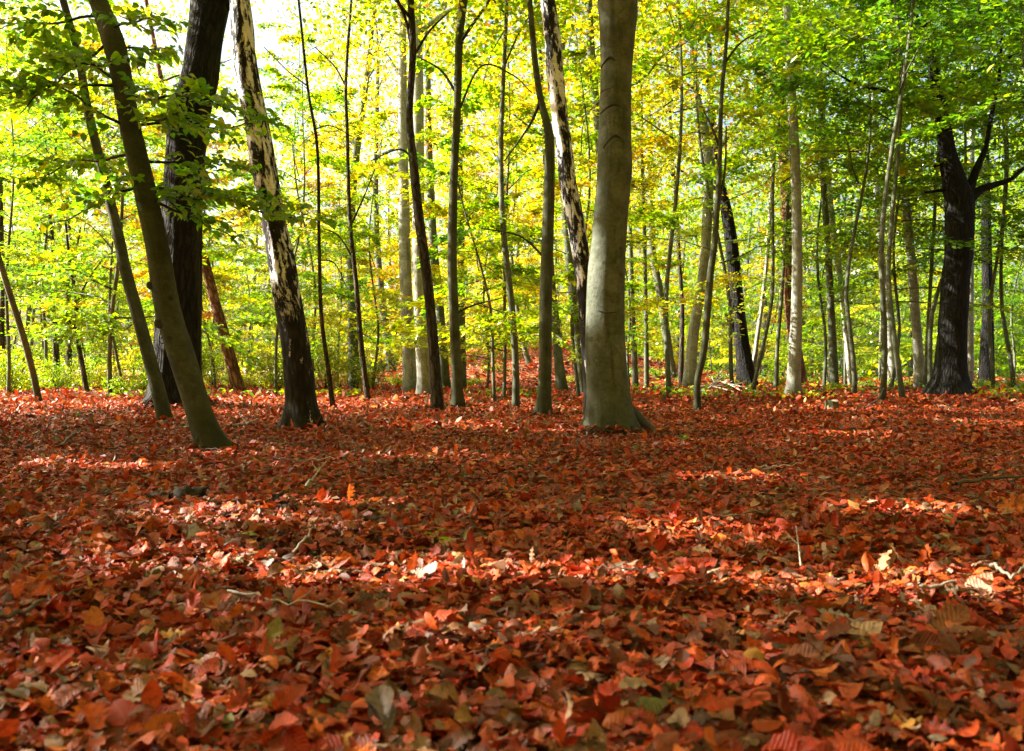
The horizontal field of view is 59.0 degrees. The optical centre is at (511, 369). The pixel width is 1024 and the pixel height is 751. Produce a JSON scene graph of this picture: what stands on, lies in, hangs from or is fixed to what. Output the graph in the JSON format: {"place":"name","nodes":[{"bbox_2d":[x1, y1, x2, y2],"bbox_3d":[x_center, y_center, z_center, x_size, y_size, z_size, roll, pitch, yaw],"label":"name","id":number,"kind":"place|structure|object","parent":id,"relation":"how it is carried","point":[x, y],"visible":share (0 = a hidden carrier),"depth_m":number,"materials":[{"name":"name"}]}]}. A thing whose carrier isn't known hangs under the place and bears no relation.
{"place":"outdoors","nodes":[
{"label":"outdoors","id":0,"kind":"place"},
{"bbox_2d":[0,340,1023,750],"bbox_3d":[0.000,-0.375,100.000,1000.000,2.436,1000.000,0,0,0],"label":"ground","id":1,"kind":"structure","parent":0,"point":[486,685],"depth_m":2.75,"materials":[{"name":"red plant"}]},
{"bbox_2d":[0,344,60,392],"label":"shrub","id":2,"kind":"object","parent":1,"relation":"on","point":[18,379],"visible":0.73,"depth_m":21.26,"materials":[{"name":"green plant"}]},
{"bbox_2d":[1,134,88,376],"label":"young beech","id":3,"kind":"object","parent":1,"relation":"on","point":[36,350],"visible":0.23,"depth_m":28.48,"materials":[{"name":"green plant"}]},
{"bbox_2d":[0,0,118,392],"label":"young beech","id":4,"kind":"object","parent":1,"relation":"on","point":[9,251],"visible":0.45,"depth_m":20.11,"materials":[{"name":"green plant"}]},
{"bbox_2d":[0,0,127,379],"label":"young beech","id":5,"kind":"object","parent":1,"relation":"on","point":[85,249],"visible":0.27,"depth_m":25.54,"materials":[{"name":"green plant"}]},
{"bbox_2d":[0,0,129,401],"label":"young beech","id":6,"kind":"object","parent":1,"relation":"on","point":[22,334],"visible":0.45,"depth_m":15.73,"materials":[{"name":"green plant"}]},
{"bbox_2d":[35,355,95,388],"bbox_3d":[-12.358,0.094,24.716,1.110,0.986,1.473,0,0,35],"label":"shrub","id":7,"kind":"object","parent":1,"relation":"on","point":[57,383],"visible":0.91,"depth_m":24.69,"materials":[{"name":"green plant"}]},
{"bbox_2d":[3,48,138,371],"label":"young beech","id":8,"kind":"object","parent":1,"relation":"on","point":[22,225],"visible":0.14,"depth_m":30.72,"materials":[{"name":"green plant"}]},
{"bbox_2d":[0,1,148,391],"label":"hornbeam tree","id":9,"kind":"object","parent":1,"relation":"on","point":[83,370],"visible":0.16,"depth_m":22.22,"materials":[{"name":"green plant"}]},
{"bbox_2d":[0,0,150,388],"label":"hornbeam tree","id":10,"kind":"object","parent":1,"relation":"on","point":[2,315],"visible":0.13,"depth_m":24.60,"materials":[{"name":"green plant"}]},
{"bbox_2d":[0,1,156,382],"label":"hornbeam tree","id":11,"kind":"object","parent":1,"relation":"on","point":[56,353],"visible":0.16,"depth_m":25.50,"materials":[{"name":"green plant"}]},
{"bbox_2d":[6,114,154,374],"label":"young beech","id":12,"kind":"object","parent":1,"relation":"on","point":[119,200],"visible":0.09,"depth_m":33.87,"materials":[{"name":"green plant"}]},
{"bbox_2d":[0,14,175,386],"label":"hornbeam tree","id":13,"kind":"object","parent":1,"relation":"on","point":[68,356],"visible":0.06,"depth_m":26.49,"materials":[{"name":"green plant"}]},
{"bbox_2d":[57,182,153,379],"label":"young beech","id":14,"kind":"object","parent":1,"relation":"on","point":[118,310],"visible":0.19,"depth_m":32.20,"materials":[{"name":"green plant"}]},
{"bbox_2d":[59,0,174,425],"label":"beech tree","id":15,"kind":"object","parent":1,"relation":"on","point":[156,384],"visible":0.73,"depth_m":9.40,"materials":[{"name":"brown plant"}]},
{"bbox_2d":[0,40,242,389],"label":"young beech","id":16,"kind":"object","parent":1,"relation":"on","point":[44,258],"visible":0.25,"depth_m":22.84,"materials":[{"name":"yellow plant"}]},
{"bbox_2d":[0,0,268,392],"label":"young beech","id":17,"kind":"object","parent":1,"relation":"on","point":[104,330],"visible":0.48,"depth_m":18.12,"materials":[{"name":"green plant"}]},
{"bbox_2d":[0,0,305,391],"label":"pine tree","id":18,"kind":"object","parent":1,"relation":"on","point":[236,382],"visible":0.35,"depth_m":22.90,"materials":[{"name":"green plant"}]},
{"bbox_2d":[63,68,263,341],"bbox_3d":[-9.901,-4.270,27.675,6.484,9.833,4.860,0,0,19],"label":"young beech","id":19,"kind":"object","parent":1,"relation":"on","point":[231,267],"visible":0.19,"depth_m":27.21,"materials":[{"name":"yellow plant"}]},
{"bbox_2d":[0,0,351,455],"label":"beech tree","id":20,"kind":"object","parent":1,"relation":"on","point":[206,431],"visible":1,"depth_m":6.37,"materials":[{"name":"green plant"}]},
{"bbox_2d":[146,483,214,504],"bbox_3d":[-1.375,0.539,3.816,0.326,0.113,0.102,0,0,-42],"label":"rotten wood","id":21,"kind":"object","parent":1,"relation":"on","point":[194,491],"visible":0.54,"depth_m":3.80,"materials":[{"name":"wood"}]},
{"bbox_2d":[138,0,229,409],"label":"oak tree","id":22,"kind":"object","parent":1,"relation":"on","point":[208,19],"visible":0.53,"depth_m":13.56,"materials":[{"name":"black plant"}]},
{"bbox_2d":[103,107,274,388],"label":"young beech","id":23,"kind":"object","parent":1,"relation":"on","point":[222,276],"visible":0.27,"depth_m":25.82,"materials":[{"name":"green plant"}]},
{"bbox_2d":[139,28,289,371],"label":"young beech","id":24,"kind":"object","parent":1,"relation":"on","point":[240,151],"visible":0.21,"depth_m":31.12,"materials":[{"name":"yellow plant"}]},
{"bbox_2d":[202,144,300,376],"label":"young beech","id":25,"kind":"object","parent":1,"relation":"on","point":[243,271],"visible":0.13,"depth_m":39.53,"materials":[{"name":"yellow plant"}]},
{"bbox_2d":[239,349,283,389],"bbox_3d":[-6.568,-0.074,25.250,2.107,1.410,1.589,0,0,-42],"label":"shrub","id":26,"kind":"object","parent":1,"relation":"on","point":[280,380],"visible":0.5,"depth_m":25.01,"materials":[{"name":"green plant"}]},
{"bbox_2d":[229,0,329,432],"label":"birch tree","id":27,"kind":"object","parent":1,"relation":"on","point":[301,409],"visible":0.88,"depth_m":8.41,"materials":[{"name":"brown plant"}]},
{"bbox_2d":[208,20,381,389],"bbox_3d":[-5.211,-4.130,23.005,5.391,9.558,4.356,0,0,39],"label":"young beech","id":28,"kind":"object","parent":1,"relation":"on","point":[327,192],"visible":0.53,"depth_m":22.81,"materials":[{"name":"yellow plant"}]},
{"bbox_2d":[202,34,415,393],"bbox_3d":[-4.264,-3.265,19.049,4.190,7.904,4.932,6,-1,-37],"label":"young beech","id":29,"kind":"object","parent":1,"relation":"on","point":[372,236],"visible":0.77,"depth_m":19.04,"materials":[{"name":"green plant"}]},
{"bbox_2d":[264,0,354,411],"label":"sapling","id":30,"kind":"object","parent":1,"relation":"on","point":[328,373],"visible":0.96,"depth_m":13.25,"materials":[{"name":"brown plant"}]},
{"bbox_2d":[267,76,414,385],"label":"young beech","id":31,"kind":"object","parent":1,"relation":"on","point":[395,274],"visible":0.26,"depth_m":29.25,"materials":[{"name":"green plant"}]},
{"bbox_2d":[310,317,375,388],"bbox_3d":[-5.129,-0.419,25.108,2.067,2.065,2.214,0,0,-35],"label":"shrub","id":32,"kind":"object","parent":1,"relation":"on","point":[331,355],"visible":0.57,"depth_m":24.91,"materials":[{"name":"green plant"}]},
{"bbox_2d":[315,0,374,399],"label":"sapling","id":33,"kind":"object","parent":1,"relation":"on","point":[360,329],"visible":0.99,"depth_m":16.40,"materials":[{"name":"brown plant"}]},
{"bbox_2d":[268,85,458,387],"bbox_3d":[-4.149,-3.578,25.254,4.591,8.422,5.404,4,-5,-42],"label":"young beech","id":34,"kind":"object","parent":1,"relation":"on","point":[388,162],"visible":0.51,"depth_m":25.09,"materials":[{"name":"green plant"}]},
{"bbox_2d":[282,0,449,371],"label":"beech tree","id":35,"kind":"object","parent":1,"relation":"on","point":[378,261],"visible":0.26,"depth_m":37.89,"materials":[{"name":"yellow plant"}]},
{"bbox_2d":[337,349,401,388],"bbox_3d":[-3.915,-0.006,25.051,1.799,1.204,1.356,0,0,20],"label":"shrub","id":36,"kind":"object","parent":1,"relation":"on","point":[370,377],"visible":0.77,"depth_m":24.92,"materials":[{"name":"green plant"}]},
{"bbox_2d":[260,0,487,394],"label":"beech tree","id":37,"kind":"object","parent":1,"relation":"on","point":[423,371],"visible":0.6,"depth_m":20.18,"materials":[{"name":"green plant"}]},
{"bbox_2d":[254,0,507,387],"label":"beech tree","id":38,"kind":"object","parent":1,"relation":"on","point":[351,304],"visible":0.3,"depth_m":26.43,"materials":[{"name":"green plant"}]},
{"bbox_2d":[251,0,539,411],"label":"beech tree","id":39,"kind":"object","parent":1,"relation":"on","point":[436,396],"visible":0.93,"depth_m":12.97,"materials":[{"name":"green plant"}]},
{"bbox_2d":[251,0,545,391],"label":"beech tree","id":40,"kind":"object","parent":1,"relation":"on","point":[409,378],"visible":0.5,"depth_m":22.89,"materials":[{"name":"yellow plant"}]},
{"bbox_2d":[276,0,571,387],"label":"beech tree","id":41,"kind":"object","parent":1,"relation":"on","point":[444,363],"visible":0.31,"depth_m":26.43,"materials":[{"name":"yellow plant"}]},
{"bbox_2d":[293,0,578,387],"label":"beech tree","id":42,"kind":"object","parent":1,"relation":"on","point":[463,362],"visible":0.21,"depth_m":26.44,"materials":[{"name":"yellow plant"}]},
{"bbox_2d":[412,147,524,352],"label":"young beech","id":43,"kind":"object","parent":1,"relation":"on","point":[445,189],"visible":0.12,"depth_m":34.59,"materials":[{"name":"green plant"}]},
{"bbox_2d":[381,52,575,402],"bbox_3d":[-0.497,-2.401,15.524,2.953,6.047,4.932,0,0,-24],"label":"young beech","id":44,"kind":"object","parent":1,"relation":"on","point":[467,149],"visible":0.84,"depth_m":15.53,"materials":[{"name":"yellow plant"}]},
{"bbox_2d":[400,86,558,389],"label":"young beech","id":45,"kind":"object","parent":1,"relation":"on","point":[461,272],"visible":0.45,"depth_m":24.24,"materials":[{"name":"green plant"}]},
{"bbox_2d":[294,0,666,408],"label":"beech tree","id":46,"kind":"object","parent":1,"relation":"on","point":[457,395],"visible":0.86,"depth_m":14.03,"materials":[{"name":"green plant"}]},
{"bbox_2d":[367,0,597,396],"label":"young beech","id":47,"kind":"object","parent":1,"relation":"on","point":[533,232],"visible":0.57,"depth_m":17.12,"materials":[{"name":"green plant"}]},
{"bbox_2d":[387,16,587,364],"bbox_3d":[-0.672,-7.023,35.575,9.522,13.693,9.603,0,0,29],"label":"beech tree","id":48,"kind":"object","parent":1,"relation":"on","point":[527,356],"visible":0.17,"depth_m":35.92,"materials":[{"name":"green plant"}]},
{"bbox_2d":[363,0,641,407],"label":"young beech","id":49,"kind":"object","parent":1,"relation":"on","point":[504,95],"visible":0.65,"depth_m":14.76,"materials":[{"name":"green plant"}]},
{"bbox_2d":[371,0,639,417],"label":"beech tree","id":50,"kind":"object","parent":1,"relation":"on","point":[543,404],"visible":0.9,"depth_m":12.05,"materials":[{"name":"brown plant"}]},
{"bbox_2d":[0,2,1023,378],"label":"wood","id":51,"kind":"object","parent":1,"relation":"on","point":[690,270],"visible":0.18,"depth_m":61.04,"materials":[{"name":"green plant"}]},
{"bbox_2d":[14,356,1023,398],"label":"ground plants","id":52,"kind":"object","parent":1,"relation":"on","point":[828,387],"visible":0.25,"depth_m":19.12,"materials":[{"name":"green plant"}]},
{"bbox_2d":[463,32,584,341],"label":"young beech","id":53,"kind":"object","parent":1,"relation":"on","point":[560,267],"visible":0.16,"depth_m":34.72,"materials":[{"name":"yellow plant"}]},
{"bbox_2d":[429,0,671,389],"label":"beech tree","id":54,"kind":"object","parent":1,"relation":"on","point":[560,379],"visible":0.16,"depth_m":23.70,"materials":[{"name":"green plant"}]},
{"bbox_2d":[541,0,588,415],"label":"birch tree","id":55,"kind":"object","parent":1,"relation":"on","point":[575,219],"visible":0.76,"depth_m":10.38,"materials":[{"name":"brown plant"}]},
{"bbox_2d":[381,0,775,392],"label":"beech tree","id":56,"kind":"object","parent":1,"relation":"on","point":[568,258],"visible":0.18,"depth_m":20.81,"materials":[{"name":"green plant"}]},
{"bbox_2d":[459,0,751,396],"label":"young beech","id":57,"kind":"object","parent":1,"relation":"on","point":[590,138],"visible":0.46,"depth_m":17.96,"materials":[{"name":"green plant"}]},
{"bbox_2d":[537,82,684,386],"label":"young beech","id":58,"kind":"object","parent":1,"relation":"on","point":[661,264],"visible":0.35,"depth_m":26.04,"materials":[{"name":"green plant"}]},
{"bbox_2d":[424,0,802,163],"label":"beech tree","id":59,"kind":"object","parent":1,"relation":"on","point":[591,50],"visible":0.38,"depth_m":19.09,"materials":[{"name":"green plant"}]},
{"bbox_2d":[573,0,655,439],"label":"beech tree","id":60,"kind":"object","parent":1,"relation":"on","point":[609,401],"visible":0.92,"depth_m":7.79,"materials":[{"name":"brown plant"}]},
{"bbox_2d":[543,0,713,386],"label":"sapling","id":61,"kind":"object","parent":1,"relation":"on","point":[634,368],"visible":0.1,"depth_m":27.93,"materials":[{"name":"green plant"}]},
{"bbox_2d":[559,0,729,380],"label":"beech tree","id":62,"kind":"object","parent":1,"relation":"on","point":[660,290],"visible":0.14,"depth_m":31.89,"materials":[{"name":"green plant"}]},
{"bbox_2d":[571,0,747,382],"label":"sapling","id":63,"kind":"object","parent":1,"relation":"on","point":[681,354],"visible":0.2,"depth_m":29.94,"materials":[{"name":"green plant"}]},
{"bbox_2d":[567,0,753,386],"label":"sapling","id":64,"kind":"object","parent":1,"relation":"on","point":[646,363],"visible":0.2,"depth_m":26.48,"materials":[{"name":"green plant"}]},
{"bbox_2d":[526,0,802,393],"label":"young beech","id":65,"kind":"object","parent":1,"relation":"on","point":[689,28],"visible":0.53,"depth_m":19.31,"materials":[{"name":"green plant"}]},
{"bbox_2d":[639,274,699,363],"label":"young beech","id":66,"kind":"object","parent":1,"relation":"on","point":[653,339],"visible":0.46,"depth_m":52.85,"materials":[{"name":"yellow plant"}]},
{"bbox_2d":[543,0,833,387],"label":"beech tree","id":67,"kind":"object","parent":1,"relation":"on","point":[690,367],"visible":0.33,"depth_m":25.43,"materials":[{"name":"green plant"}]},
{"bbox_2d":[670,247,758,369],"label":"young beech","id":68,"kind":"object","parent":1,"relation":"on","point":[677,331],"visible":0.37,"depth_m":43.19,"materials":[{"name":"green plant"}]},
{"bbox_2d":[587,0,863,389],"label":"young beech","id":69,"kind":"object","parent":1,"relation":"on","point":[683,206],"visible":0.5,"depth_m":24.61,"materials":[{"name":"green plant"}]},
{"bbox_2d":[693,0,762,414],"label":"sapling","id":70,"kind":"object","parent":1,"relation":"on","point":[707,310],"visible":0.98,"depth_m":12.99,"materials":[{"name":"brown plant"}]},
{"bbox_2d":[567,0,891,385],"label":"tree","id":71,"kind":"object","parent":1,"relation":"on","point":[745,369],"visible":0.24,"depth_m":28.57,"materials":[{"name":"green plant"}]},
{"bbox_2d":[708,263,779,364],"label":"young beech","id":72,"kind":"object","parent":1,"relation":"on","point":[751,311],"visible":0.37,"depth_m":44.41,"materials":[{"name":"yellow plant"}]},
{"bbox_2d":[685,1,848,385],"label":"tree","id":73,"kind":"object","parent":1,"relation":"on","point":[787,291],"visible":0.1,"depth_m":28.61,"materials":[{"name":"green plant"}]},
{"bbox_2d":[709,169,825,377],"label":"young beech","id":74,"kind":"object","parent":1,"relation":"on","point":[776,306],"visible":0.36,"depth_m":35.02,"materials":[{"name":"green plant"}]},
{"bbox_2d":[642,0,917,394],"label":"beech tree","id":75,"kind":"object","parent":1,"relation":"on","point":[793,381],"visible":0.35,"depth_m":20.81,"materials":[{"name":"green plant"}]},
{"bbox_2d":[697,4,864,368],"bbox_3d":[8.529,-6.227,28.660,5.889,13.693,5.608,0,0,0],"label":"sapling","id":76,"kind":"object","parent":1,"relation":"on","point":[756,343],"visible":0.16,"depth_m":28.95,"materials":[{"name":"green plant"}]},
{"bbox_2d":[693,0,881,387],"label":"sapling","id":77,"kind":"object","parent":1,"relation":"on","point":[776,365],"visible":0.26,"depth_m":26.96,"materials":[{"name":"green plant"}]},
{"bbox_2d":[677,0,922,389],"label":"young beech","id":78,"kind":"object","parent":1,"relation":"on","point":[844,164],"visible":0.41,"depth_m":23.49,"materials":[{"name":"green plant"}]},
{"bbox_2d":[766,204,881,379],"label":"young beech","id":79,"kind":"object","parent":1,"relation":"on","point":[838,331],"visible":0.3,"depth_m":33.35,"materials":[{"name":"green plant"}]},
{"bbox_2d":[712,1,940,385],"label":"young beech","id":80,"kind":"object","parent":1,"relation":"on","point":[781,225],"visible":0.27,"depth_m":26.98,"materials":[{"name":"green plant"}]},
{"bbox_2d":[699,0,978,384],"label":"beech tree","id":81,"kind":"object","parent":1,"relation":"on","point":[847,353],"visible":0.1,"depth_m":28.67,"materials":[{"name":"green plant"}]},
{"bbox_2d":[738,0,947,385],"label":"beech tree","id":82,"kind":"object","parent":1,"relation":"on","point":[833,374],"visible":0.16,"depth_m":26.45,"materials":[{"name":"green plant"}]},
{"bbox_2d":[669,0,1023,395],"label":"oak tree","id":83,"kind":"object","parent":1,"relation":"on","point":[961,195],"visible":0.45,"depth_m":20.69,"materials":[{"name":"green plant"}]},
{"bbox_2d":[759,80,943,384],"bbox_3d":[11.430,-4.332,30.705,5.840,10.034,6.229,5,-5,-25],"label":"young beech","id":84,"kind":"object","parent":1,"relation":"on","point":[902,349],"visible":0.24,"depth_m":30.32,"materials":[{"name":"green plant"}]},
{"bbox_2d":[711,0,1003,392],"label":"young beech","id":85,"kind":"object","parent":1,"relation":"on","point":[735,159],"visible":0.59,"depth_m":21.07,"materials":[{"name":"green plant"}]},
{"bbox_2d":[833,621,882,646],"bbox_3d":[0.712,0.541,1.868,0.108,0.043,0.065,0,0,0],"label":"fallen leaf","id":86,"kind":"object","parent":1,"relation":"on","point":[870,627],"visible":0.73,"depth_m":1.88,"materials":[{"name":"beige plant"}]},
{"bbox_2d":[732,0,1023,397],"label":"young beech","id":87,"kind":"object","parent":1,"relation":"on","point":[786,88],"visible":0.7,"depth_m":18.46,"materials":[{"name":"green plant"}]},
{"bbox_2d":[745,0,1012,385],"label":"beech tree","id":88,"kind":"object","parent":1,"relation":"on","point":[890,360],"visible":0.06,"depth_m":29.91,"materials":[{"name":"green plant"}]},
{"bbox_2d":[748,0,1019,388],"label":"beech tree","id":89,"kind":"object","parent":1,"relation":"on","point":[918,354],"visible":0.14,"depth_m":25.45,"materials":[{"name":"green plant"}]},
{"bbox_2d":[835,228,936,378],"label":"young beech","id":90,"kind":"object","parent":1,"relation":"on","point":[902,338],"visible":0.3,"depth_m":42.91,"materials":[{"name":"green plant"}]},
{"bbox_2d":[749,0,1023,399],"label":"young beech","id":91,"kind":"object","parent":1,"relation":"on","point":[791,26],"visible":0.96,"depth_m":15.99,"materials":[{"name":"green plant"}]},
{"bbox_2d":[787,0,1023,382],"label":"young beech","id":92,"kind":"object","parent":1,"relation":"on","point":[917,162],"visible":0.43,"depth_m":23.57,"materials":[{"name":"green plant"}]},
{"bbox_2d":[798,1,1023,389],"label":"young beech","id":93,"kind":"object","parent":1,"relation":"on","point":[868,251],"visible":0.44,"depth_m":24.22,"materials":[{"name":"green plant"}]},
{"bbox_2d":[799,0,1022,387],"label":"sapling","id":94,"kind":"object","parent":1,"relation":"on","point":[925,372],"visible":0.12,"depth_m":24.60,"materials":[{"name":"green plant"}]},
{"bbox_2d":[857,146,995,375],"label":"young beech","id":95,"kind":"object","parent":1,"relation":"on","point":[863,366],"visible":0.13,"depth_m":40.28,"materials":[{"name":"green plant"}]},
{"bbox_2d":[834,5,1023,382],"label":"beech tree","id":96,"kind":"object","parent":1,"relation":"on","point":[970,347],"visible":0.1,"depth_m":29.91,"materials":[{"name":"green plant"}]},
{"bbox_2d":[836,1,1023,388],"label":"young beech","id":97,"kind":"object","parent":1,"relation":"on","point":[923,260],"visible":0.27,"depth_m":25.40,"materials":[{"name":"green plant"}]},
{"bbox_2d":[843,0,1023,145],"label":"young beech","id":98,"kind":"object","parent":1,"relation":"on","point":[954,119],"visible":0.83,"depth_m":16.78,"materials":[{"name":"green plant"}]},
{"bbox_2d":[875,1,1023,386],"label":"young beech","id":99,"kind":"object","parent":1,"relation":"on","point":[990,342],"visible":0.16,"depth_m":24.73,"materials":[{"name":"green plant"}]},
{"bbox_2d":[928,601,972,632],"bbox_3d":[0.958,0.542,1.980,0.101,0.054,0.082,0,0,0],"label":"fallen leaf","id":100,"kind":"object","parent":1,"relation":"on","point":[959,614],"visible":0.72,"depth_m":2.00,"materials":[{"name":"brown plant"}]},
{"bbox_2d":[880,6,1023,382],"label":"tree","id":101,"kind":"object","parent":1,"relation":"on","point":[984,360],"visible":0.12,"depth_m":31.86,"materials":[{"name":"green plant"}]},
{"bbox_2d":[888,0,1023,162],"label":"young beech","id":102,"kind":"object","parent":1,"relation":"on","point":[1020,155],"visible":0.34,"depth_m":20.02,"materials":[{"name":"green plant"}]},
{"bbox_2d":[974,127,1023,372],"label":"young beech","id":103,"kind":"object","parent":1,"relation":"on","point":[1014,344],"visible":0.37,"depth_m":35.07,"materials":[{"name":"green plant"}]},
{"bbox_2d":[0,0,1023,370],"label":"sky","id":104,"kind":"structure","parent":0,"point":[267,15],"materials":[{"name":"white"}]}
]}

